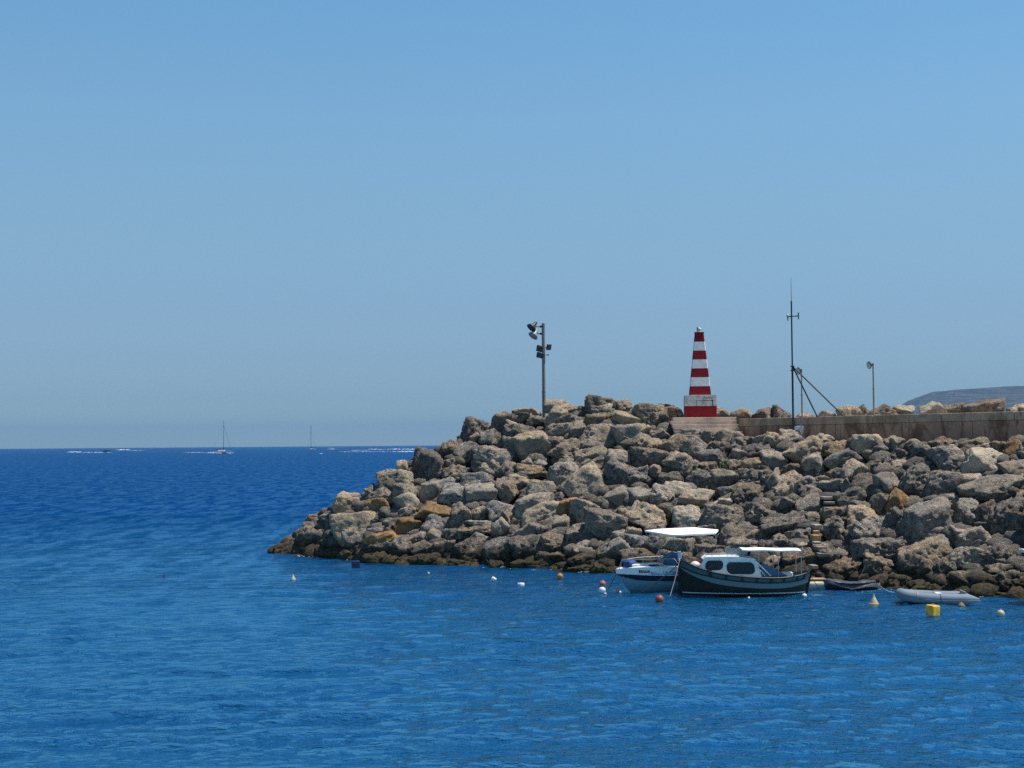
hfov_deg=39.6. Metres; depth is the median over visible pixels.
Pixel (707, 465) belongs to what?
boulder
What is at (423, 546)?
boulder
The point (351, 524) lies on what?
boulder
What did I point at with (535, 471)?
boulder
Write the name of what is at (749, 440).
boulder
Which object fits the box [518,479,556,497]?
boulder
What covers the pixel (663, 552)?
boulder
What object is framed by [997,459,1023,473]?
boulder
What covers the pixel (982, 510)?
boulder
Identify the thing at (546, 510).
boulder
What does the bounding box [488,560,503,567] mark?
boulder
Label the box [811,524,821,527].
stone block
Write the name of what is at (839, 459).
boulder
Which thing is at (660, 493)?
boulder
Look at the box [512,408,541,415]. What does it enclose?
boulder
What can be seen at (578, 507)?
boulder
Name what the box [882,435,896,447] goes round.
boulder
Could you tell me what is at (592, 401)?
boulder
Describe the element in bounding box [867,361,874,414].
lamp post
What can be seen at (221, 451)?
sailing yacht
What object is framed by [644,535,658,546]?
boulder
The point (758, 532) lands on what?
boulder
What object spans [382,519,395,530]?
boulder
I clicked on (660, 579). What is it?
mooring rope
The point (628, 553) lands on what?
boulder
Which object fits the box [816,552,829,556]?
stone block
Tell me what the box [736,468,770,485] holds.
boulder
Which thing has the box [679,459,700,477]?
boulder
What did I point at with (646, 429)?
boulder
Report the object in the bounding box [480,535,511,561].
boulder
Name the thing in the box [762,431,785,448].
boulder
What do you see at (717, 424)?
stepped beacon plinth
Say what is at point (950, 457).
boulder
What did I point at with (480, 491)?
boulder
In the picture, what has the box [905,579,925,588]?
boulder
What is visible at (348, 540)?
boulder
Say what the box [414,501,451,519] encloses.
boulder
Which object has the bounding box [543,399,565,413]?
boulder
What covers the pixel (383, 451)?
boat wake
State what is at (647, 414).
boulder
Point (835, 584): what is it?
covered rowboat
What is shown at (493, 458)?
boulder
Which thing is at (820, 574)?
boulder
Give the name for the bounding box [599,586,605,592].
ball buoy
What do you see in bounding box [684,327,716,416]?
beacon tower
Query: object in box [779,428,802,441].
boulder
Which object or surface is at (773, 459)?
boulder
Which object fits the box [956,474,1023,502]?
boulder
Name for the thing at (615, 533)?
boulder
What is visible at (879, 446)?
boulder
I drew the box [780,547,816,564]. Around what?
boulder
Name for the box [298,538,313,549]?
boulder
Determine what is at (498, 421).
boulder
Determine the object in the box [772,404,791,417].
boulder
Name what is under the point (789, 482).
boulder
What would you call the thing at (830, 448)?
boulder
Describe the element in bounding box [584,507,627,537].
boulder
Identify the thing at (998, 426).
sea wall
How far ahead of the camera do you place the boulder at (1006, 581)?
64.46 m
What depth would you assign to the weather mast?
86.11 m
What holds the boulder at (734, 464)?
on the rubble
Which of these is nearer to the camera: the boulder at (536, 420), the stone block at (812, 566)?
the stone block at (812, 566)
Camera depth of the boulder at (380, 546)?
85.31 m
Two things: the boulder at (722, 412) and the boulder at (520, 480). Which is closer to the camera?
the boulder at (520, 480)
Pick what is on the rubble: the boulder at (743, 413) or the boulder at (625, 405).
the boulder at (625, 405)
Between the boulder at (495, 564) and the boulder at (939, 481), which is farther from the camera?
the boulder at (495, 564)
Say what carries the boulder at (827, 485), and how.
on the rubble
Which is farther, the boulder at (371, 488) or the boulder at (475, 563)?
the boulder at (371, 488)
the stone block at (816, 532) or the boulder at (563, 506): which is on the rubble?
the boulder at (563, 506)
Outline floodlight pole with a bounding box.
[527,321,551,417]
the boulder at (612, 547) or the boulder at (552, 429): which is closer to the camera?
the boulder at (612, 547)
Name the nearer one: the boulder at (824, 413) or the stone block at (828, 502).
the stone block at (828, 502)
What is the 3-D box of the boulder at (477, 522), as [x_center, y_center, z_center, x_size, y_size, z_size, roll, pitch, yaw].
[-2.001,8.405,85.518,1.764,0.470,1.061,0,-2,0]
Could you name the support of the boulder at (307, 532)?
on the rubble
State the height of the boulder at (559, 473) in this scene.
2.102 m
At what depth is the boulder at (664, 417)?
90.23 m
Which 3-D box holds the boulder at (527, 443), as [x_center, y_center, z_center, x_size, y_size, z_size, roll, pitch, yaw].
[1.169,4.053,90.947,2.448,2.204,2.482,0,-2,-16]
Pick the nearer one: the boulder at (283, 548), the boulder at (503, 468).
the boulder at (503, 468)
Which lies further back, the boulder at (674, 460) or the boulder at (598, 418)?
the boulder at (598, 418)
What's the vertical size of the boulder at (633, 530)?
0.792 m
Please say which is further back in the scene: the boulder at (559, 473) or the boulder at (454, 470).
the boulder at (454, 470)
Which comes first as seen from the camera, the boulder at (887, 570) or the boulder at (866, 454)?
the boulder at (887, 570)
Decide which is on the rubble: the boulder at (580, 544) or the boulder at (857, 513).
the boulder at (580, 544)
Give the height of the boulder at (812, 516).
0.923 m
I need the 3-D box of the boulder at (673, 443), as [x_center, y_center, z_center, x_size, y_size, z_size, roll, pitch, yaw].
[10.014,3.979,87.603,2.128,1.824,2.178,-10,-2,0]
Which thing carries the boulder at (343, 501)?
on the rubble
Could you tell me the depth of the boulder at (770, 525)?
76.00 m
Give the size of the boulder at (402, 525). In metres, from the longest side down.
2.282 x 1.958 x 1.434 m
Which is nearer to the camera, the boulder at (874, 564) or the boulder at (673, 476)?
the boulder at (874, 564)
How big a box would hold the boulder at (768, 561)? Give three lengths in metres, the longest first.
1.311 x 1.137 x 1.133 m
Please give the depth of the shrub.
83.64 m
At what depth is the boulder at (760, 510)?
77.86 m
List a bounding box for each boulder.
[273,540,297,553]
[296,525,318,541]
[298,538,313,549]
[305,514,317,521]
[317,511,333,522]
[317,548,333,556]
[318,537,326,546]
[329,510,376,546]
[332,491,362,513]
[336,549,354,558]
[341,531,360,549]
[361,530,397,544]
[362,497,390,510]
[362,541,390,552]
[362,551,384,562]
[363,483,376,495]
[366,487,391,500]
[367,525,384,532]
[376,469,416,486]
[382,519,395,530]
[388,536,411,554]
[391,482,420,503]
[393,492,419,508]
[393,516,421,534]
[395,555,411,561]
[396,460,407,469]
[396,504,417,516]
[408,539,432,554]
[409,530,426,543]
[412,446,441,478]
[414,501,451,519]
[417,552,441,564]
[419,480,439,502]
[420,514,444,532]
[425,527,441,540]
[431,539,455,555]
[437,477,457,492]
[439,482,465,506]
[441,439,458,454]
[441,464,469,480]
[442,528,465,540]
[443,458,456,465]
[444,559,470,565]
[448,501,471,527]
[453,441,478,465]
[454,537,483,560]
[458,471,492,483]
[460,416,490,445]
[461,525,490,534]
[463,482,497,501]
[465,520,492,525]
[469,432,478,441]
[469,532,492,542]
[469,561,487,565]
[470,445,515,478]
[471,506,487,520]
[478,428,496,445]
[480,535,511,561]
[485,500,514,521]
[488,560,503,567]
[491,411,518,430]
[491,517,510,535]
[494,458,512,477]
[495,477,519,503]
[501,423,538,440]
[501,510,520,524]
[502,435,517,462]
[505,534,540,559]
[506,419,519,423]
[508,473,534,485]
[509,522,540,536]
[510,559,525,567]
[511,430,551,462]
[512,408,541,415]
[514,463,546,477]
[514,492,552,519]
[516,412,533,425]
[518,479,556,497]
[521,457,533,464]
[521,500,558,524]
[525,559,554,567]
[526,415,544,425]
[534,524,552,534]
[534,550,566,561]
[535,459,546,467]
[539,532,565,551]
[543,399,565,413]
[544,404,567,428]
[545,422,572,436]
[546,437,580,458]
[546,461,578,485]
[548,435,563,450]
[548,514,571,528]
[554,458,574,464]
[555,492,565,500]
[555,562,568,568]
[556,413,578,423]
[557,497,576,515]
[559,461,604,498]
[562,404,577,412]
[565,523,586,541]
[566,553,594,566]
[567,564,590,572]
[569,420,585,438]
[569,498,599,522]
[572,540,592,554]
[574,444,606,469]
[579,423,614,449]
[583,403,612,412]
[584,394,615,408]
[584,412,612,425]
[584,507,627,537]
[590,562,606,573]
[594,536,631,559]
[602,459,650,486]
[603,485,628,505]
[604,449,630,463]
[610,410,640,424]
[610,423,641,443]
[610,529,624,538]
[614,399,632,411]
[617,508,629,514]
[619,548,644,562]
[624,500,669,528]
[625,527,641,535]
[625,533,649,549]
[627,446,639,466]
[627,486,651,504]
[631,403,667,425]
[632,432,661,448]
[635,447,668,467]
[635,465,648,474]
[637,557,653,562]
[641,424,653,434]
[644,520,665,530]
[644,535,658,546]
[649,464,661,478]
[649,483,676,504]
[650,428,671,439]
[654,549,687,562]
[657,412,668,423]
[658,403,683,419]
[658,433,688,452]
[658,471,684,483]
[660,537,694,551]
[661,450,691,470]
[663,481,697,497]
[672,504,700,525]
[678,488,714,507]
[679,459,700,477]
[680,428,700,434]
[680,436,707,459]
[684,557,699,562]
[689,468,713,487]
[694,535,711,543]
[694,543,725,553]
[696,449,723,465]
[697,524,716,533]
[699,461,718,471]
[699,502,743,533]
[700,430,716,442]
[706,440,729,458]
[709,468,738,485]
[714,429,743,441]
[714,497,732,504]
[715,485,733,496]
[717,407,729,416]
[719,523,745,545]
[724,535,760,549]
[728,459,741,471]
[729,408,752,427]
[729,437,746,451]
[731,448,746,459]
[732,481,763,505]
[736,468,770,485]
[740,457,763,469]
[741,443,770,457]
[743,436,753,444]
[743,501,771,524]
[743,528,772,538]
[752,407,772,417]
[753,433,766,443]
[759,449,787,469]
[759,510,809,534]
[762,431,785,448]
[763,555,782,567]
[766,467,780,490]
[766,533,788,547]
[767,547,779,555]
[769,470,808,495]
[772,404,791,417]
[774,564,795,571]
[776,496,794,513]
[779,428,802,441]
[780,463,802,474]
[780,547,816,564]
[782,435,823,464]
[782,528,812,540]
[788,540,811,547]
[795,492,821,510]
[796,412,814,416]
[797,475,815,492]
[799,484,822,497]
[801,452,825,476]
[804,512,821,522]
[812,542,829,553]
[814,475,829,481]
[815,479,842,492]
[815,571,826,578]
[816,433,834,442]
[817,410,836,416]
[817,547,849,564]
[819,506,844,522]
[821,555,863,580]
[822,440,846,458]
[823,449,861,469]
[823,515,845,540]
[824,467,841,477]
[832,487,866,506]
[835,405,861,415]
[839,478,849,492]
[840,458,867,480]
[845,499,865,514]
[846,505,878,525]
[847,516,887,538]
[849,434,882,454]
[849,537,907,558]
[851,473,872,481]
[858,404,868,415]
[862,450,872,459]
[862,552,893,575]
[866,403,897,414]
[866,454,892,467]
[871,492,886,513]
[872,440,888,451]
[872,472,899,493]
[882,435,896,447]
[882,566,898,573]
[884,506,905,530]
[885,487,909,512]
[885,572,913,589]
[890,437,904,448]
[890,447,910,460]
[891,459,905,467]
[892,405,915,414]
[896,537,952,571]
[898,463,930,495]
[903,496,950,541]
[904,438,919,448]
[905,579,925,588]
[908,441,930,456]
[915,458,932,467]
[916,556,932,579]
[917,582,941,590]
[919,401,946,413]
[925,444,964,471]
[925,469,963,495]
[925,534,952,544]
[927,436,957,446]
[932,560,956,573]
[943,402,964,412]
[945,494,961,509]
[948,525,965,535]
[948,571,973,586]
[949,546,984,568]
[954,498,979,524]
[954,526,991,547]
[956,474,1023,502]
[959,436,989,446]
[960,447,1002,473]
[961,473,981,483]
[962,398,1005,412]
[964,444,980,448]
[975,499,995,522]
[981,443,990,447]
[981,541,1015,564]
[984,563,1013,574]
[985,570,1023,591]
[988,495,1023,535]
[989,441,1005,451]
[993,591,1006,596]
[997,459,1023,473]
[1004,439,1019,454]
[1006,403,1023,411]
[1015,489,1023,497]
[1016,439,1023,458]
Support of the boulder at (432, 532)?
on the rubble
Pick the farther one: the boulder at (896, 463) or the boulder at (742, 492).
the boulder at (742, 492)
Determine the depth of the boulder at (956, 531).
69.44 m
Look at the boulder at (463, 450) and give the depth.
91.80 m
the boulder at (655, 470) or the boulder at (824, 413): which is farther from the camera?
the boulder at (824, 413)
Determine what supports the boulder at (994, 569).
on the rubble
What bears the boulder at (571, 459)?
on the rubble
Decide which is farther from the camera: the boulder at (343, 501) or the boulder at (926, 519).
the boulder at (343, 501)
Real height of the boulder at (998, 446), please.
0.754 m
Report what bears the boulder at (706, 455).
on the rubble
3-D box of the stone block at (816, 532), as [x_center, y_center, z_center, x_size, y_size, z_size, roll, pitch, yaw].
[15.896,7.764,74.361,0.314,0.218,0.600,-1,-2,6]
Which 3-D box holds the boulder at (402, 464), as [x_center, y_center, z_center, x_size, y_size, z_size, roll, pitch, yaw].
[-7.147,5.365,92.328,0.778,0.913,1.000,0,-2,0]
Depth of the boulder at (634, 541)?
78.52 m
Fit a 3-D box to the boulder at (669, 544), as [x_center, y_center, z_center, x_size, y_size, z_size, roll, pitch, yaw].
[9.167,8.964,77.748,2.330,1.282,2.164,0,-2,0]
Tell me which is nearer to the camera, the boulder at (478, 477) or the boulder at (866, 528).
the boulder at (866, 528)
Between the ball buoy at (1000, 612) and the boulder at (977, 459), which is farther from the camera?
the boulder at (977, 459)
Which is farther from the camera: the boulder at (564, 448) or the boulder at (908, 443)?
the boulder at (564, 448)
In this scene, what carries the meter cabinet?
attached to the sea wall
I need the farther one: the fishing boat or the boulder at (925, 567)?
the boulder at (925, 567)
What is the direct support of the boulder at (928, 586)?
on the rubble
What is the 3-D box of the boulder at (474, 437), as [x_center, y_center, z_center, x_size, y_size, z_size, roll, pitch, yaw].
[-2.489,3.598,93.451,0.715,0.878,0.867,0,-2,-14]
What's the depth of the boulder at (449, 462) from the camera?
91.36 m
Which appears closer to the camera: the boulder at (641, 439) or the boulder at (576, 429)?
the boulder at (641, 439)
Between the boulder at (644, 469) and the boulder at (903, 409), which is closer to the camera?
the boulder at (644, 469)
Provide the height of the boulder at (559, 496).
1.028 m
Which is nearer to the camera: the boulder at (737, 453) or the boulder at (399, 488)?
the boulder at (737, 453)
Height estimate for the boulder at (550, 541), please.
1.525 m
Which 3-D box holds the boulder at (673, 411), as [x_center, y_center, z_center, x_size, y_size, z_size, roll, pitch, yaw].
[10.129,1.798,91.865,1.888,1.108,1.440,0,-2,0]
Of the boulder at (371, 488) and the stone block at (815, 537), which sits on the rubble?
the boulder at (371, 488)
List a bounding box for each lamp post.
[796,367,802,416]
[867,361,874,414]
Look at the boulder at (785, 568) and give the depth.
72.26 m
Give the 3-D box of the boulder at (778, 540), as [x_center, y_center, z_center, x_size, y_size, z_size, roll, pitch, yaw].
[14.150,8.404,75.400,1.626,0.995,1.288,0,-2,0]
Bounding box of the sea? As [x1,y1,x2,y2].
[0,445,1023,767]
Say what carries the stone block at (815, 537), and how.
on the stone block
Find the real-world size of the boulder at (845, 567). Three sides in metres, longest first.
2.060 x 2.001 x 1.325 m
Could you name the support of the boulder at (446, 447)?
on the rubble
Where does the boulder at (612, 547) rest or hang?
on the rubble
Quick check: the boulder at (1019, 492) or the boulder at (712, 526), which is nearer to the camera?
the boulder at (1019, 492)
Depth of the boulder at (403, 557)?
83.96 m
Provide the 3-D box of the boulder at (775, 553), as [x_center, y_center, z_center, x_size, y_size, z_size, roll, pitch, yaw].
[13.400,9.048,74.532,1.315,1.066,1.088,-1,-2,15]
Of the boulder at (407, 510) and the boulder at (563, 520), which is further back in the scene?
the boulder at (407, 510)
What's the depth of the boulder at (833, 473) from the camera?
79.57 m
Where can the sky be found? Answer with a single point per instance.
(274, 223)
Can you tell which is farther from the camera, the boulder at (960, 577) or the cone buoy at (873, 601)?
the boulder at (960, 577)
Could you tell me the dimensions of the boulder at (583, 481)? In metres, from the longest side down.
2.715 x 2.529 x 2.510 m
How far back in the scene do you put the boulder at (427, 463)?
91.28 m
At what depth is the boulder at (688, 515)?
79.20 m
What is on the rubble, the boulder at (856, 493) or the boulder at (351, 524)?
the boulder at (856, 493)
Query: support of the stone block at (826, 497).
on the rubble
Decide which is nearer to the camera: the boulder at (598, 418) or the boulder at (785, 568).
the boulder at (785, 568)
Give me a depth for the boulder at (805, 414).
91.51 m
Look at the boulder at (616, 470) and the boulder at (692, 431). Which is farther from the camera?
the boulder at (692, 431)
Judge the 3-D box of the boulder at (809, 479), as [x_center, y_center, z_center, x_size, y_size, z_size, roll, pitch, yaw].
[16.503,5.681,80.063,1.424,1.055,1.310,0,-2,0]
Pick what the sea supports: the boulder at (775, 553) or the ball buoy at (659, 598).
the ball buoy at (659, 598)
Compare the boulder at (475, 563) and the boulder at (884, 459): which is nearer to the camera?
the boulder at (884, 459)
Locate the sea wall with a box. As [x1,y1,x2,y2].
[739,411,1023,442]
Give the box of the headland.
[902,386,1023,413]
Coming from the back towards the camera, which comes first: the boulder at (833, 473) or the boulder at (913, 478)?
the boulder at (833, 473)
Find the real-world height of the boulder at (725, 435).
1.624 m
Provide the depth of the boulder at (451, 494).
87.67 m
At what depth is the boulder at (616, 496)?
82.82 m
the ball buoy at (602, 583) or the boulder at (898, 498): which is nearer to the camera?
the ball buoy at (602, 583)
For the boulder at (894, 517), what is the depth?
72.13 m
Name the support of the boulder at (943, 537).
on the rubble
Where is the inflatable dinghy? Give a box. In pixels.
[895,588,980,604]
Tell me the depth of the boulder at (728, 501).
80.33 m
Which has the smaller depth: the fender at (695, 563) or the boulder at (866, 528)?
the fender at (695, 563)
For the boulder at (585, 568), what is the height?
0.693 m
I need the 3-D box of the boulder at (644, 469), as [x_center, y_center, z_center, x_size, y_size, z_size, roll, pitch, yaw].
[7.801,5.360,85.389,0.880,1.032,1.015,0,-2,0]
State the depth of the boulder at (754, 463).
82.91 m
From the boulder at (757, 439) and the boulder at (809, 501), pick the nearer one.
the boulder at (809, 501)
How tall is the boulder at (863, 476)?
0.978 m
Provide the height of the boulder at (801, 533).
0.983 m
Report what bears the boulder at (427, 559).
on the rubble
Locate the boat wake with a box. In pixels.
[337,449,413,451]
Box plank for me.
[810,578,825,580]
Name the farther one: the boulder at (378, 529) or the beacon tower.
the beacon tower
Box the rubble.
[267,407,1023,598]
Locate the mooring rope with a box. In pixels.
[641,564,677,591]
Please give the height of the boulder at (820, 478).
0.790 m
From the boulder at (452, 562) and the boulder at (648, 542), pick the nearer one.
the boulder at (648, 542)
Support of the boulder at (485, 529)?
on the rubble
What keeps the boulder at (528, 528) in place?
on the rubble
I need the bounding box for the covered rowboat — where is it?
[823,578,880,589]
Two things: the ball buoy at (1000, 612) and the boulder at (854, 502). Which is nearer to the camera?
the ball buoy at (1000, 612)
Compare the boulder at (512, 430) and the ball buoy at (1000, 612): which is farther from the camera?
the boulder at (512, 430)
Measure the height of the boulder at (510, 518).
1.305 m
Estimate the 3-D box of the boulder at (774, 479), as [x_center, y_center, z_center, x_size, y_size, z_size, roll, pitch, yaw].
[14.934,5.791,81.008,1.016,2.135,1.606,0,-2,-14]
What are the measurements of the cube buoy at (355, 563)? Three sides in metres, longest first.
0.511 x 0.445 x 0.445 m
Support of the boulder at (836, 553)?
on the rubble
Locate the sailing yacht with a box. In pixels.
[212,425,231,452]
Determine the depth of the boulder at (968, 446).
76.67 m
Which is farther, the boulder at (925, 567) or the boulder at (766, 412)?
the boulder at (766, 412)
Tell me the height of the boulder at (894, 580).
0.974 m
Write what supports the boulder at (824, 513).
on the rubble
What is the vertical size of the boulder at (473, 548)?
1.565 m
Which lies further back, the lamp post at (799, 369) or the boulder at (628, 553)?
the lamp post at (799, 369)
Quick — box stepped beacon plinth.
[669,417,742,437]
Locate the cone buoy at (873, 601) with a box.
[869,593,878,605]
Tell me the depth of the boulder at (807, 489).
78.55 m
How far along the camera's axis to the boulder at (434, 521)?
86.06 m
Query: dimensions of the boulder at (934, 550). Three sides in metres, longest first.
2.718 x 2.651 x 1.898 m
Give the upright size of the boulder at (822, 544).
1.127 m
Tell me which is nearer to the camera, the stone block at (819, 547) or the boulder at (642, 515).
the stone block at (819, 547)
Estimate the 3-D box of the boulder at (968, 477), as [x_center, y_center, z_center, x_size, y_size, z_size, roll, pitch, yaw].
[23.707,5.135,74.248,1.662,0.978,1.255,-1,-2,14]
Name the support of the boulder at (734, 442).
on the rubble
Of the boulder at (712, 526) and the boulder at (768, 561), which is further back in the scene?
the boulder at (712, 526)
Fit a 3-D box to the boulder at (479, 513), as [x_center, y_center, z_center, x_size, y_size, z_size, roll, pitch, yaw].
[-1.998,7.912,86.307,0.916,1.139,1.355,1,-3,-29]
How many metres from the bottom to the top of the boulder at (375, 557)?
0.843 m
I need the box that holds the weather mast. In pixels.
[786,297,843,429]
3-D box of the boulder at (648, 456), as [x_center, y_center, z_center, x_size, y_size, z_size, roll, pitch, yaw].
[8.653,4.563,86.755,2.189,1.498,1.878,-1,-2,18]
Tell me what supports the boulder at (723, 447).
on the rubble
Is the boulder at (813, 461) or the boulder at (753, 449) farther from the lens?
the boulder at (753, 449)
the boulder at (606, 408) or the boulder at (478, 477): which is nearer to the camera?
the boulder at (478, 477)
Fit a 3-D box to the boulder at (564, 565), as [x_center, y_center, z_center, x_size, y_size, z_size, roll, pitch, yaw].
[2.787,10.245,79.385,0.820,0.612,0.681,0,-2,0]
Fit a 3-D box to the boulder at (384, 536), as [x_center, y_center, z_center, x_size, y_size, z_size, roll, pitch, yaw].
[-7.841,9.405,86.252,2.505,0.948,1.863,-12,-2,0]
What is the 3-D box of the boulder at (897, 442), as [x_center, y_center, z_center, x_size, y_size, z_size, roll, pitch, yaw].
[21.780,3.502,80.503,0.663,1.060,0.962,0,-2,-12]
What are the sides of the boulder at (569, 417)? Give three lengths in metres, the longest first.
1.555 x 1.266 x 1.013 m
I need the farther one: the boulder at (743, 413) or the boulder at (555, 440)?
the boulder at (743, 413)
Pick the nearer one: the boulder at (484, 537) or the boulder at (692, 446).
the boulder at (484, 537)
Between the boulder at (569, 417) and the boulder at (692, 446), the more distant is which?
the boulder at (569, 417)
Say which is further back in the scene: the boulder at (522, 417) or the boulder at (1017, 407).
the boulder at (522, 417)
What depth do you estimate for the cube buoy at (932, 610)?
57.85 m
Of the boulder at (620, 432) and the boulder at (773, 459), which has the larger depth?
the boulder at (620, 432)
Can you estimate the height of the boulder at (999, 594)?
0.459 m
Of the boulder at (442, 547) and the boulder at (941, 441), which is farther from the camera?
the boulder at (442, 547)
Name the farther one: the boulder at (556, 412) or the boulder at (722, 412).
the boulder at (722, 412)
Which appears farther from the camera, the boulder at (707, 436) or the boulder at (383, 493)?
the boulder at (383, 493)
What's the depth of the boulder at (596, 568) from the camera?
77.58 m
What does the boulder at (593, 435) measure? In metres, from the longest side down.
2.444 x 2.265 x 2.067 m
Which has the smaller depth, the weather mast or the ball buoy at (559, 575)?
the ball buoy at (559, 575)
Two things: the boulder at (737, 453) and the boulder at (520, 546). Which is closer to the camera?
the boulder at (520, 546)
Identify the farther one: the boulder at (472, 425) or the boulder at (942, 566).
the boulder at (472, 425)
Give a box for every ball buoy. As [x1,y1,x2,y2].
[557,573,562,578]
[599,580,605,585]
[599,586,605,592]
[655,594,663,601]
[997,609,1004,615]
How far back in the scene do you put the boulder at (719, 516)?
78.50 m
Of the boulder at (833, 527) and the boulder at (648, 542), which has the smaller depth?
the boulder at (833, 527)
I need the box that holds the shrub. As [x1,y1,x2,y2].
[719,459,728,468]
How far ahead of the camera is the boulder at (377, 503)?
88.71 m
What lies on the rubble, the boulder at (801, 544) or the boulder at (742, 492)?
the boulder at (801, 544)
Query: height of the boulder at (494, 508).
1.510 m
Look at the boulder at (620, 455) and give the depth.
86.67 m
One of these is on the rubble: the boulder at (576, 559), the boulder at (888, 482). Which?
the boulder at (576, 559)
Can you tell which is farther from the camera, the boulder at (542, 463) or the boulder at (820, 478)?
the boulder at (542, 463)
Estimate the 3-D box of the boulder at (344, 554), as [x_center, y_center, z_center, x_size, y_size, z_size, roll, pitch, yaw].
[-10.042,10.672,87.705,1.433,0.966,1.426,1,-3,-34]
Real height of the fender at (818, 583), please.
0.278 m
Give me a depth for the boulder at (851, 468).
78.95 m
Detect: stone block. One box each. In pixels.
[808,564,817,568]
[810,534,820,540]
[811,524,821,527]
[812,530,819,534]
[814,546,826,549]
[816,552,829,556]
[820,496,832,499]
[823,501,834,503]
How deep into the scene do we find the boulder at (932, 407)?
86.22 m
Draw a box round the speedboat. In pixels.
[616,527,717,592]
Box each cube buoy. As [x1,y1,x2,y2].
[351,560,359,567]
[925,604,939,615]
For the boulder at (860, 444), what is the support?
on the rubble
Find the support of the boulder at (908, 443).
on the rubble
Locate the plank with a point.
(818, 579)
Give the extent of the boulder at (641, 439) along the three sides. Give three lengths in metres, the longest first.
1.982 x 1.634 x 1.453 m
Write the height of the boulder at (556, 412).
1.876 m
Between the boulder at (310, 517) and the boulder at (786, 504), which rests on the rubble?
the boulder at (310, 517)
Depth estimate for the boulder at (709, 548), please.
76.26 m
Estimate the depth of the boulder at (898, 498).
73.78 m
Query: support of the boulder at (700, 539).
on the rubble
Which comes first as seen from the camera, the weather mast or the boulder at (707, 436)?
the weather mast
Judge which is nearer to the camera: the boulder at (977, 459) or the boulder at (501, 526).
the boulder at (977, 459)
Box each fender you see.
[691,561,698,566]
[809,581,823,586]
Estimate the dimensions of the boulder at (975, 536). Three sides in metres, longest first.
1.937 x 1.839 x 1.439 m
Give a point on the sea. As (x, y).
(224, 643)
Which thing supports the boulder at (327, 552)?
on the rubble
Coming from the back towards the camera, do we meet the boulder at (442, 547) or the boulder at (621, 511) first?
the boulder at (442, 547)
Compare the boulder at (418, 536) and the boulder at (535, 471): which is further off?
the boulder at (535, 471)
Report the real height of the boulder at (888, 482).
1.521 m
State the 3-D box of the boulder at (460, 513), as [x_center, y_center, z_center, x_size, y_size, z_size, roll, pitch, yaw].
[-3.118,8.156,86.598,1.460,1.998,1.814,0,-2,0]
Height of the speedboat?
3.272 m
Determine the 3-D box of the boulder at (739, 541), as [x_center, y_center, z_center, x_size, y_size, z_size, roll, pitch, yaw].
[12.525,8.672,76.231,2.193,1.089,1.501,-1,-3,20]
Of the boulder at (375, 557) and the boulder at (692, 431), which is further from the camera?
the boulder at (692, 431)
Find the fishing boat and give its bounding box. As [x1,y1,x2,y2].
[677,547,811,596]
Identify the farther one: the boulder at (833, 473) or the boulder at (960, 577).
the boulder at (833, 473)
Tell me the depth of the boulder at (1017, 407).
83.83 m
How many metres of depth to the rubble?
79.58 m
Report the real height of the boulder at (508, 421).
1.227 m
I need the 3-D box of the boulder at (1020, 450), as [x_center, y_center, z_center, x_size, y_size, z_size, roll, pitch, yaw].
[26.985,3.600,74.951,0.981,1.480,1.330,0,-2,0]
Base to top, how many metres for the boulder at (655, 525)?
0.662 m
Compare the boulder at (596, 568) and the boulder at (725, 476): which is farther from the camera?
the boulder at (725, 476)
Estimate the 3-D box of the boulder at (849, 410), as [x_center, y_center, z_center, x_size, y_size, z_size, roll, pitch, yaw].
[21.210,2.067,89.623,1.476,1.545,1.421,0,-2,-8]
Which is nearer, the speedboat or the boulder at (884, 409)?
the speedboat
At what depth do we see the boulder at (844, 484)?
78.18 m
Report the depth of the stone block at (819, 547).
72.34 m
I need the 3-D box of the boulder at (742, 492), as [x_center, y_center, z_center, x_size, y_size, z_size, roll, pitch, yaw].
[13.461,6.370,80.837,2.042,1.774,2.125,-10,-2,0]
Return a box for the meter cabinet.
[795,426,804,437]
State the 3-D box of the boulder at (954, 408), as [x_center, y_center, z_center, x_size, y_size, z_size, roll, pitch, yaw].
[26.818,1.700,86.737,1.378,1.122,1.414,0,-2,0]
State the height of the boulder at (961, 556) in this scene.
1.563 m
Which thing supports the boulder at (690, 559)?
on the rubble
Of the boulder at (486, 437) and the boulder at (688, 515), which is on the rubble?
the boulder at (486, 437)
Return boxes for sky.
[0,0,1023,448]

